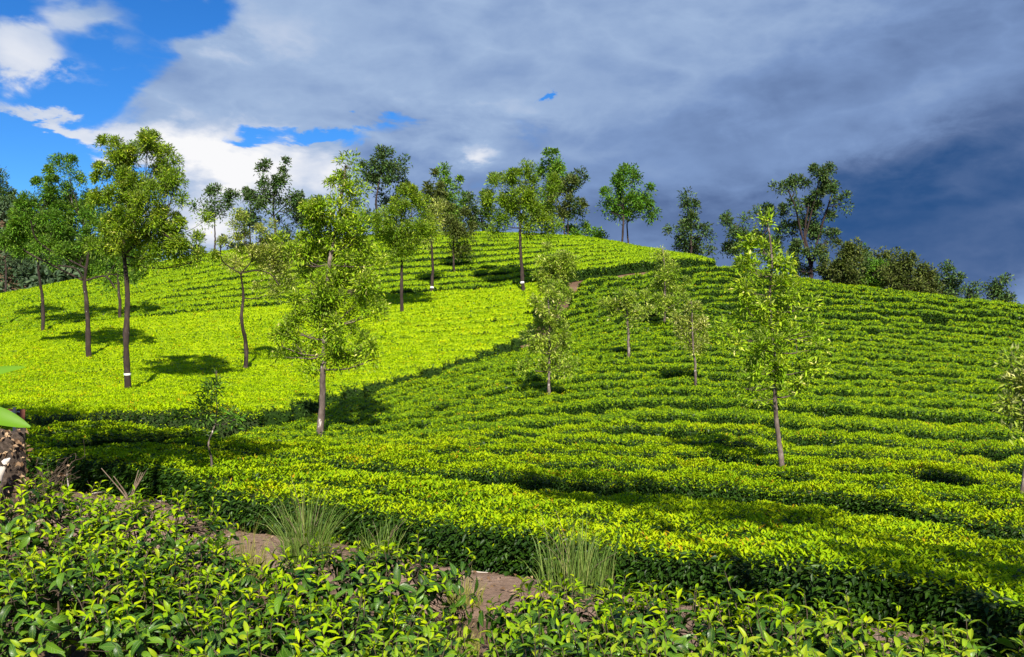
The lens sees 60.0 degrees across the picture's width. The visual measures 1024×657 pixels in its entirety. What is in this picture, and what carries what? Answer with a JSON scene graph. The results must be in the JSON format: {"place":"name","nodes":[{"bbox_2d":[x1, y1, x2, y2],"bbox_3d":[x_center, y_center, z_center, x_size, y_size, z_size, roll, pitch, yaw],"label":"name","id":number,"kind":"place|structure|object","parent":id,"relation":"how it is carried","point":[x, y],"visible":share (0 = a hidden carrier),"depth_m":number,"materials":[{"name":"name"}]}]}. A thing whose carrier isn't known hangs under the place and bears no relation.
{"place":"outdoors","nodes":[
{"label":"outdoors","id":0,"kind":"place"},
{"bbox_2d":[0,214,106,290],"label":"hill","id":1,"kind":"structure","parent":0,"point":[3,259],"depth_m":81.11,"materials":[{"name":"green plant"}]},
{"bbox_2d":[0,190,164,292],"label":"forest","id":2,"kind":"object","parent":1,"relation":"on","point":[28,278],"visible":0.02,"depth_m":78.93,"materials":[{"name":"green plant"}]},
{"bbox_2d":[0,272,692,656],"bbox_3d":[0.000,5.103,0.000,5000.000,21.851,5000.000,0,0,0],"label":"ground","id":3,"kind":"structure","parent":0,"point":[474,628],"depth_m":5.76,"materials":[{"name":"soil"}]},
{"bbox_2d":[0,428,34,517],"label":"tree stump","id":4,"kind":"object","parent":3,"relation":"on","point":[13,446],"visible":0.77,"depth_m":9.10,"materials":[{"name":"brown wood"}]},
{"bbox_2d":[0,529,91,656],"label":"tea bush","id":5,"kind":"object","parent":3,"relation":"on","point":[52,607],"visible":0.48,"depth_m":4.56,"materials":[{"name":"green plant"}]},
{"bbox_2d":[0,465,134,618],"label":"tea bush","id":6,"kind":"object","parent":3,"relation":"on","point":[24,520],"visible":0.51,"depth_m":5.51,"materials":[{"name":"green plant"}]},
{"bbox_2d":[0,152,138,357],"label":"silver oak","id":7,"kind":"object","parent":3,"relation":"on","point":[19,232],"visible":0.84,"depth_m":27.73,"materials":[{"name":"green plant"}]},
{"bbox_2d":[0,537,184,656],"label":"tea bush","id":8,"kind":"object","parent":3,"relation":"on","point":[47,626],"visible":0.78,"depth_m":4.29,"materials":[{"name":"green plant"}]},
{"bbox_2d":[27,520,189,656],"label":"tea bush","id":9,"kind":"object","parent":3,"relation":"on","point":[74,559],"visible":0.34,"depth_m":4.85,"materials":[{"name":"green plant"}]},
{"bbox_2d":[26,425,219,456],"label":"tea row","id":10,"kind":"object","parent":3,"relation":"on","point":[100,439],"visible":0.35,"depth_m":13.36,"materials":[{"name":"green plant"}]},
{"bbox_2d":[10,402,266,438],"bbox_3d":[-7.005,1.865,16.914,4.670,0.952,1.586,0,0,-34],"label":"tea row","id":11,"kind":"object","parent":3,"relation":"on","point":[155,416],"visible":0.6,"depth_m":16.75,"materials":[{"name":"green plant"}]},
{"bbox_2d":[0,396,297,427],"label":"tea row","id":12,"kind":"object","parent":3,"relation":"on","point":[278,412],"visible":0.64,"depth_m":18.60,"materials":[{"name":"green plant"}]},
{"bbox_2d":[79,126,221,387],"bbox_3d":[-9.071,-1.308,21.966,3.125,7.216,2.543,0,0,42],"label":"silver oak","id":13,"kind":"object","parent":3,"relation":"on","point":[121,225],"visible":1,"depth_m":21.53,"materials":[{"name":"green plant"}]},
{"bbox_2d":[55,484,250,620],"bbox_3d":[-2.204,1.459,5.470,1.138,0.997,1.048,0,0,-16],"label":"tea bush","id":14,"kind":"object","parent":3,"relation":"on","point":[140,521],"visible":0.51,"depth_m":5.40,"materials":[{"name":"green plant"}]},
{"bbox_2d":[5,390,318,422],"bbox_3d":[-8.325,1.877,17.714,2.333,1.018,10.292,0,0,44],"label":"tea row","id":15,"kind":"object","parent":3,"relation":"on","point":[307,403],"visible":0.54,"depth_m":20.02,"materials":[{"name":"green plant"}]},
{"bbox_2d":[69,561,270,656],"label":"tea bush","id":16,"kind":"object","parent":3,"relation":"on","point":[140,640],"visible":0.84,"depth_m":4.14,"materials":[{"name":"green plant"}]},
{"bbox_2d":[0,384,348,408],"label":"tea row","id":17,"kind":"object","parent":3,"relation":"on","point":[334,393],"visible":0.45,"depth_m":21.00,"materials":[{"name":"green plant"}]},
{"bbox_2d":[0,377,368,403],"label":"tea row","id":18,"kind":"object","parent":3,"relation":"on","point":[356,388],"visible":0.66,"depth_m":22.35,"materials":[{"name":"green plant"}]},
{"bbox_2d":[124,531,270,655],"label":"tea bush","id":19,"kind":"object","parent":3,"relation":"on","point":[216,559],"visible":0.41,"depth_m":4.84,"materials":[{"name":"green plant"}]},
{"bbox_2d":[0,372,397,400],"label":"tea row","id":20,"kind":"object","parent":3,"relation":"on","point":[377,383],"visible":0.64,"depth_m":23.48,"materials":[{"name":"green plant"}]},
{"bbox_2d":[167,354,246,467],"bbox_3d":[-3.620,1.235,10.518,0.910,1.926,0.598,0,0,-20],"label":"sapling","id":21,"kind":"object","parent":3,"relation":"on","point":[216,384],"visible":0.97,"depth_m":10.48,"materials":[{"name":"green plant"}]},
{"bbox_2d":[0,367,423,396],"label":"tea row","id":22,"kind":"object","parent":3,"relation":"on","point":[404,374],"visible":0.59,"depth_m":24.26,"materials":[{"name":"green plant"}]},
{"bbox_2d":[0,359,447,389],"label":"tea row","id":23,"kind":"object","parent":3,"relation":"on","point":[433,368],"visible":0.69,"depth_m":25.10,"materials":[{"name":"green plant"}]},
{"bbox_2d":[0,355,459,384],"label":"tea row","id":24,"kind":"object","parent":3,"relation":"on","point":[451,361],"visible":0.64,"depth_m":25.77,"materials":[{"name":"green plant"}]},
{"bbox_2d":[0,350,480,379],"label":"tea row","id":25,"kind":"object","parent":3,"relation":"on","point":[468,356],"visible":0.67,"depth_m":27.21,"materials":[{"name":"green plant"}]},
{"bbox_2d":[8,342,497,372],"bbox_3d":[-10.014,1.470,26.693,21.087,1.965,4.181,0,0,-35],"label":"tea row","id":26,"kind":"object","parent":3,"relation":"on","point":[486,350],"visible":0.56,"depth_m":29.36,"materials":[{"name":"green plant"}]},
{"bbox_2d":[215,207,301,368],"bbox_3d":[-7.390,-0.796,26.085,2.768,5.543,1.753,0,0,0],"label":"silver oak","id":27,"kind":"object","parent":3,"relation":"on","point":[277,262],"visible":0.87,"depth_m":25.97,"materials":[{"name":"green plant"}]},
{"bbox_2d":[1,337,515,368],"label":"tea row","id":28,"kind":"object","parent":3,"relation":"on","point":[503,345],"visible":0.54,"depth_m":30.71,"materials":[{"name":"green plant"}]},
{"bbox_2d":[0,331,522,365],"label":"tea row","id":29,"kind":"object","parent":3,"relation":"on","point":[514,336],"visible":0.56,"depth_m":31.57,"materials":[{"name":"green plant"}]},
{"bbox_2d":[0,324,529,365],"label":"tea row","id":30,"kind":"object","parent":3,"relation":"on","point":[477,331],"visible":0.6,"depth_m":32.73,"materials":[{"name":"green plant"}]},
{"bbox_2d":[0,313,535,360],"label":"tea row","id":31,"kind":"object","parent":3,"relation":"on","point":[494,317],"visible":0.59,"depth_m":34.44,"materials":[{"name":"green plant"}]},
{"bbox_2d":[0,302,535,353],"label":"tea row","id":32,"kind":"object","parent":3,"relation":"on","point":[398,317],"visible":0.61,"depth_m":34.35,"materials":[{"name":"green plant"}]},
{"bbox_2d":[0,317,536,362],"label":"tea row","id":33,"kind":"object","parent":3,"relation":"on","point":[499,324],"visible":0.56,"depth_m":33.70,"materials":[{"name":"green plant"}]},
{"bbox_2d":[157,570,380,656],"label":"tea bush","id":34,"kind":"object","parent":3,"relation":"on","point":[277,608],"visible":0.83,"depth_m":3.85,"materials":[{"name":"green plant"}]},
{"bbox_2d":[0,306,541,358],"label":"tea row","id":35,"kind":"object","parent":3,"relation":"on","point":[517,310],"visible":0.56,"depth_m":34.51,"materials":[{"name":"green plant"}]},
{"bbox_2d":[0,293,547,348],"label":"tea row","id":36,"kind":"object","parent":3,"relation":"on","point":[254,321],"visible":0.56,"depth_m":35.35,"materials":[{"name":"green plant"}]},
{"bbox_2d":[0,297,552,350],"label":"tea row","id":37,"kind":"object","parent":3,"relation":"on","point":[410,311],"visible":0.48,"depth_m":34.90,"materials":[{"name":"green plant"}]},
{"bbox_2d":[251,156,306,233],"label":"skyline tree","id":38,"kind":"object","parent":3,"relation":"on","point":[279,181],"visible":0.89,"depth_m":62.71,"materials":[{"name":"green plant"}]},
{"bbox_2d":[0,289,558,345],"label":"tea row","id":39,"kind":"object","parent":3,"relation":"on","point":[259,318],"visible":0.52,"depth_m":35.98,"materials":[{"name":"green plant"}]},
{"bbox_2d":[0,287,558,342],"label":"tea row","id":40,"kind":"object","parent":3,"relation":"on","point":[185,320],"visible":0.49,"depth_m":36.38,"materials":[{"name":"green plant"}]},
{"bbox_2d":[0,281,561,338],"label":"tea row","id":41,"kind":"object","parent":3,"relation":"on","point":[203,315],"visible":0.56,"depth_m":37.12,"materials":[{"name":"green plant"}]},
{"bbox_2d":[0,279,568,336],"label":"tea row","id":42,"kind":"object","parent":3,"relation":"on","point":[391,295],"visible":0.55,"depth_m":38.16,"materials":[{"name":"green plant"}]},
{"bbox_2d":[0,239,656,307],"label":"tea row","id":43,"kind":"object","parent":3,"relation":"on","point":[216,267],"visible":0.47,"depth_m":46.78,"materials":[{"name":"green plant"}]},
{"bbox_2d":[266,148,392,436],"bbox_3d":[-3.394,-0.356,16.529,2.380,6.045,1.472,0,0,0],"label":"silver oak","id":44,"kind":"object","parent":3,"relation":"on","point":[333,285],"visible":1,"depth_m":16.44,"materials":[{"name":"green plant"}]},
{"bbox_2d":[0,241,682,311],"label":"tea row","id":45,"kind":"object","parent":3,"relation":"on","point":[170,279],"visible":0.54,"depth_m":46.10,"materials":[{"name":"green plant"}]},
{"bbox_2d":[226,586,463,656],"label":"tea bush","id":46,"kind":"object","parent":3,"relation":"on","point":[392,627],"visible":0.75,"depth_m":3.88,"materials":[{"name":"green plant"}]},
{"bbox_2d":[0,244,690,315],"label":"tea row","id":47,"kind":"object","parent":3,"relation":"on","point":[229,276],"visible":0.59,"depth_m":45.51,"materials":[{"name":"green plant"}]},
{"bbox_2d":[0,247,695,319],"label":"tea row","id":48,"kind":"object","parent":3,"relation":"on","point":[219,283],"visible":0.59,"depth_m":45.49,"materials":[{"name":"green plant"}]},
{"bbox_2d":[0,249,706,322],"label":"tea row","id":49,"kind":"object","parent":3,"relation":"on","point":[406,271],"visible":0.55,"depth_m":44.08,"materials":[{"name":"green plant"}]},
{"bbox_2d":[0,254,710,328],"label":"tea row","id":50,"kind":"object","parent":3,"relation":"on","point":[395,284],"visible":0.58,"depth_m":42.17,"materials":[{"name":"green plant"}]},
{"bbox_2d":[0,252,714,327],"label":"tea row","id":51,"kind":"object","parent":3,"relation":"on","point":[479,272],"visible":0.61,"depth_m":44.75,"materials":[{"name":"green plant"}]},
{"bbox_2d":[0,256,716,332],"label":"tea row","id":52,"kind":"object","parent":3,"relation":"on","point":[616,268],"visible":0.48,"depth_m":43.79,"materials":[{"name":"green plant"}]},
{"bbox_2d":[237,527,482,655],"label":"tea bush","id":53,"kind":"object","parent":3,"relation":"on","point":[373,576],"visible":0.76,"depth_m":4.93,"materials":[{"name":"green plant"}]},
{"bbox_2d":[354,143,403,234],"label":"skyline tree","id":54,"kind":"object","parent":3,"relation":"on","point":[374,176],"visible":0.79,"depth_m":64.95,"materials":[{"name":"green plant"}]},
{"bbox_2d":[366,181,443,311],"bbox_3d":[-4.583,-3.106,37.409,3.452,6.432,2.656,0,0,0],"label":"silver oak","id":55,"kind":"object","parent":3,"relation":"on","point":[400,237],"visible":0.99,"depth_m":37.33,"materials":[{"name":"green plant"}]},
{"bbox_2d":[338,620,479,656],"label":"tea bush","id":56,"kind":"object","parent":3,"relation":"on","point":[446,644],"visible":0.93,"depth_m":3.57,"materials":[{"name":"green plant"}]},
{"bbox_2d":[477,158,564,290],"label":"silver oak","id":57,"kind":"object","parent":3,"relation":"on","point":[528,201],"visible":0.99,"depth_m":41.67,"materials":[{"name":"green plant"}]},
{"bbox_2d":[26,444,1023,656],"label":"tea row","id":58,"kind":"object","parent":3,"relation":"on","point":[874,582],"visible":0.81,"depth_m":7.06,"materials":[{"name":"green plant"}]},
{"bbox_2d":[66,446,1023,598],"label":"tea row","id":59,"kind":"object","parent":3,"relation":"on","point":[676,519],"visible":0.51,"depth_m":8.53,"materials":[{"name":"green plant"}]},
{"bbox_2d":[515,278,582,394],"bbox_3d":[0.895,0.546,21.296,1.677,3.550,1.059,0,0,0],"label":"silver oak","id":60,"kind":"object","parent":3,"relation":"on","point":[548,318],"visible":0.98,"depth_m":21.24,"materials":[{"name":"green plant"}]},
{"bbox_2d":[447,606,658,656],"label":"tea bush","id":61,"kind":"object","parent":3,"relation":"on","point":[528,640],"visible":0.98,"depth_m":3.43,"materials":[{"name":"green plant"}]},
{"bbox_2d":[530,241,580,308],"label":"silver oak","id":62,"kind":"object","parent":3,"relation":"on","point":[557,272],"visible":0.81,"depth_m":34.62,"materials":[{"name":"green plant"}]},
{"bbox_2d":[91,441,1023,575],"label":"tea row","id":63,"kind":"object","parent":3,"relation":"on","point":[926,532],"visible":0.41,"depth_m":9.36,"materials":[{"name":"green plant"}]},
{"bbox_2d":[465,572,671,656],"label":"tea bush","id":64,"kind":"object","parent":3,"relation":"on","point":[555,621],"visible":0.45,"depth_m":4.62,"materials":[{"name":"green plant"}]},
{"bbox_2d":[516,502,637,598],"bbox_3d":[0.482,1.622,6.491,1.013,0.744,0.778,0,0,0],"label":"grass tuft","id":65,"kind":"object","parent":3,"relation":"on","point":[584,575],"visible":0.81,"depth_m":6.48,"materials":[{"name":"green plant"}]},
{"bbox_2d":[158,436,1023,554],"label":"tea row","id":66,"kind":"object","parent":3,"relation":"on","point":[741,489],"visible":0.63,"depth_m":11.27,"materials":[{"name":"green plant"}]},
{"bbox_2d":[179,437,1023,520],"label":"tea row","id":67,"kind":"object","parent":3,"relation":"on","point":[1000,499],"visible":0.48,"depth_m":12.75,"materials":[{"name":"green plant"}]},
{"bbox_2d":[194,435,1021,496],"bbox_3d":[3.402,2.172,12.996,16.888,1.057,4.277,0,0,18],"label":"tea row","id":68,"kind":"object","parent":3,"relation":"on","point":[948,473],"visible":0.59,"depth_m":13.99,"materials":[{"name":"green plant"}]},
{"bbox_2d":[196,431,1023,478],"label":"tea row","id":69,"kind":"object","parent":3,"relation":"on","point":[1015,463],"visible":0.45,"depth_m":15.28,"materials":[{"name":"green plant"}]},
{"bbox_2d":[594,162,642,241],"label":"skyline tree","id":70,"kind":"object","parent":3,"relation":"on","point":[618,203],"visible":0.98,"depth_m":57.28,"materials":[{"name":"green plant"}]},
{"bbox_2d":[221,405,1023,445],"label":"tea row","id":71,"kind":"object","parent":3,"relation":"on","point":[909,428],"visible":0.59,"depth_m":18.12,"materials":[{"name":"green plant"}]},
{"bbox_2d":[226,417,1023,461],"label":"tea row","id":72,"kind":"object","parent":3,"relation":"on","point":[993,449],"visible":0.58,"depth_m":16.65,"materials":[{"name":"green plant"}]},
{"bbox_2d":[228,383,1022,435],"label":"tea row","id":73,"kind":"object","parent":3,"relation":"on","point":[947,402],"visible":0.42,"depth_m":20.44,"materials":[{"name":"green plant"}]},
{"bbox_2d":[229,394,1023,439],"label":"tea row","id":74,"kind":"object","parent":3,"relation":"on","point":[601,405],"visible":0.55,"depth_m":19.42,"materials":[{"name":"green plant"}]},
{"bbox_2d":[239,375,1019,433],"bbox_3d":[5.698,1.869,20.123,22.215,1.360,7.148,0,0,-6],"label":"tea row","id":75,"kind":"object","parent":3,"relation":"on","point":[845,390],"visible":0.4,"depth_m":21.50,"materials":[{"name":"green plant"}]},
{"bbox_2d":[246,367,1017,433],"bbox_3d":[5.913,1.785,21.012,22.971,1.501,7.676,0,0,-7],"label":"tea row","id":76,"kind":"object","parent":3,"relation":"on","point":[715,376],"visible":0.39,"depth_m":22.35,"materials":[{"name":"green plant"}]},
{"bbox_2d":[289,361,1012,423],"bbox_3d":[6.665,1.707,22.176,23.183,1.566,7.513,0,0,-6],"label":"tea row","id":77,"kind":"object","parent":3,"relation":"on","point":[845,374],"visible":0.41,"depth_m":23.48,"materials":[{"name":"green plant"}]},
{"bbox_2d":[308,354,1009,417],"bbox_3d":[7.051,1.586,23.210,23.645,1.709,7.646,0,0,-6],"label":"tea row","id":78,"kind":"object","parent":3,"relation":"on","point":[943,372],"visible":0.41,"depth_m":24.31,"materials":[{"name":"green plant"}]},
{"bbox_2d":[638,244,692,321],"bbox_3d":[5.721,-1.314,32.949,1.849,3.622,1.626,0,0,-22],"label":"silver oak","id":79,"kind":"object","parent":3,"relation":"on","point":[661,302],"visible":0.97,"depth_m":32.71,"materials":[{"name":"green plant"}]},
{"bbox_2d":[325,349,1023,410],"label":"tea row","id":80,"kind":"object","parent":3,"relation":"on","point":[862,361],"visible":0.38,"depth_m":25.46,"materials":[{"name":"green plant"}]},
{"bbox_2d":[583,580,772,656],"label":"tea bush","id":81,"kind":"object","parent":3,"relation":"on","point":[626,619],"visible":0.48,"depth_m":4.17,"materials":[{"name":"green plant"}]},
{"bbox_2d":[667,298,711,384],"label":"silver oak","id":82,"kind":"object","parent":3,"relation":"on","point":[699,325],"visible":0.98,"depth_m":22.67,"materials":[{"name":"green plant"}]},
{"bbox_2d":[661,186,717,253],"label":"skyline tree","id":83,"kind":"object","parent":3,"relation":"on","point":[688,222],"visible":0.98,"depth_m":55.84,"materials":[{"name":"green plant"}]},
{"bbox_2d":[376,343,1023,392],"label":"tea row","id":84,"kind":"object","parent":3,"relation":"on","point":[957,359],"visible":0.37,"depth_m":26.42,"materials":[{"name":"green plant"}]},
{"bbox_2d":[437,338,1023,375],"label":"tea row","id":85,"kind":"object","parent":3,"relation":"on","point":[921,353],"visible":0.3,"depth_m":27.59,"materials":[{"name":"green plant"}]},
{"bbox_2d":[461,333,1023,365],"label":"tea row","id":86,"kind":"object","parent":3,"relation":"on","point":[955,348],"visible":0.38,"depth_m":28.56,"materials":[{"name":"green plant"}]},
{"bbox_2d":[481,328,1023,361],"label":"tea row","id":87,"kind":"object","parent":3,"relation":"on","point":[832,338],"visible":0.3,"depth_m":29.73,"materials":[{"name":"green plant"}]},
{"bbox_2d":[717,202,798,265],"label":"spreading tree","id":88,"kind":"object","parent":3,"relation":"on","point":[727,219],"visible":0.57,"depth_m":50.86,"materials":[{"name":"green plant"}]},
{"bbox_2d":[499,323,1023,356],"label":"tea row","id":89,"kind":"object","parent":3,"relation":"on","point":[979,341],"visible":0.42,"depth_m":30.60,"materials":[{"name":"green plant"}]},
{"bbox_2d":[518,318,1023,350],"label":"tea row","id":90,"kind":"object","parent":3,"relation":"on","point":[876,330],"visible":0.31,"depth_m":31.67,"materials":[{"name":"green plant"}]},
{"bbox_2d":[708,206,834,466],"bbox_3d":[3.819,0.453,13.021,1.802,4.548,0.974,0,0,0],"label":"silver oak","id":91,"kind":"object","parent":3,"relation":"on","point":[748,303],"visible":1,"depth_m":12.98,"materials":[{"name":"green plant"}]},
{"bbox_2d":[690,562,872,656],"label":"tea bush","id":92,"kind":"object","parent":3,"relation":"on","point":[768,621],"visible":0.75,"depth_m":3.79,"materials":[{"name":"green plant"}]},
{"bbox_2d":[551,313,1023,337],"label":"tea row","id":93,"kind":"object","parent":3,"relation":"on","point":[964,330],"visible":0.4,"depth_m":32.51,"materials":[{"name":"green plant"}]},
{"bbox_2d":[553,307,1023,334],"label":"tea row","id":94,"kind":"object","parent":3,"relation":"on","point":[847,315],"visible":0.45,"depth_m":33.77,"materials":[{"name":"green plant"}]},
{"bbox_2d":[554,300,1023,328],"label":"tea row","id":95,"kind":"object","parent":3,"relation":"on","point":[929,316],"visible":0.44,"depth_m":34.63,"materials":[{"name":"green plant"}]},
{"bbox_2d":[559,294,1023,321],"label":"tea row","id":96,"kind":"object","parent":3,"relation":"on","point":[981,312],"visible":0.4,"depth_m":36.05,"materials":[{"name":"green plant"}]},
{"bbox_2d":[566,287,1023,314],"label":"tea row","id":97,"kind":"object","parent":3,"relation":"on","point":[961,304],"visible":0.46,"depth_m":37.35,"materials":[{"name":"green plant"}]},
{"bbox_2d":[567,281,1023,308],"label":"tea row","id":98,"kind":"object","parent":3,"relation":"on","point":[705,285],"visible":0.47,"depth_m":38.92,"materials":[{"name":"green plant"}]},
{"bbox_2d":[767,161,854,277],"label":"clumped tree","id":99,"kind":"object","parent":3,"relation":"on","point":[813,229],"visible":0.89,"depth_m":49.74,"materials":[{"name":"green plant"}]},
{"bbox_2d":[815,237,866,284],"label":"scrub tree","id":100,"kind":"object","parent":3,"relation":"on","point":[838,272],"visible":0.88,"depth_m":44.22,"materials":[{"name":"green plant"}]},
{"bbox_2d":[766,592,1008,656],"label":"tea bush","id":101,"kind":"object","parent":3,"relation":"on","point":[891,632],"visible":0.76,"depth_m":3.54,"materials":[{"name":"green plant"}]},
{"bbox_2d":[875,249,932,290],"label":"scrub tree","id":102,"kind":"object","parent":3,"relation":"on","point":[905,267],"visible":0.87,"depth_m":43.91,"materials":[{"name":"green plant"}]},
{"bbox_2d":[851,611,1023,656],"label":"tea bush","id":103,"kind":"object","parent":3,"relation":"on","point":[970,649],"visible":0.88,"depth_m":3.46,"materials":[{"name":"green plant"}]},
{"bbox_2d":[990,343,1023,498],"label":"silver oak","id":104,"kind":"object","parent":3,"relation":"on","point":[1016,379],"visible":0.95,"depth_m":10.36,"materials":[{"name":"green plant"}]},
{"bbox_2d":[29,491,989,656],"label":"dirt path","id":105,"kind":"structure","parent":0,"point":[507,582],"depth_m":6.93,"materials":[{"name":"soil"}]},
{"bbox_2d":[225,464,380,577],"bbox_3d":[-1.755,1.531,7.459,1.384,0.961,1.469,0,0,42],"label":"grass tuft","id":106,"kind":"object","parent":105,"relation":"on","point":[297,544],"visible":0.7,"depth_m":7.46,"materials":[{"name":"green plant"}]},
{"bbox_2d":[0,0,1023,303],"label":"sky","id":107,"kind":"structure","parent":0,"point":[917,106],"materials":[{"name":"blue"}]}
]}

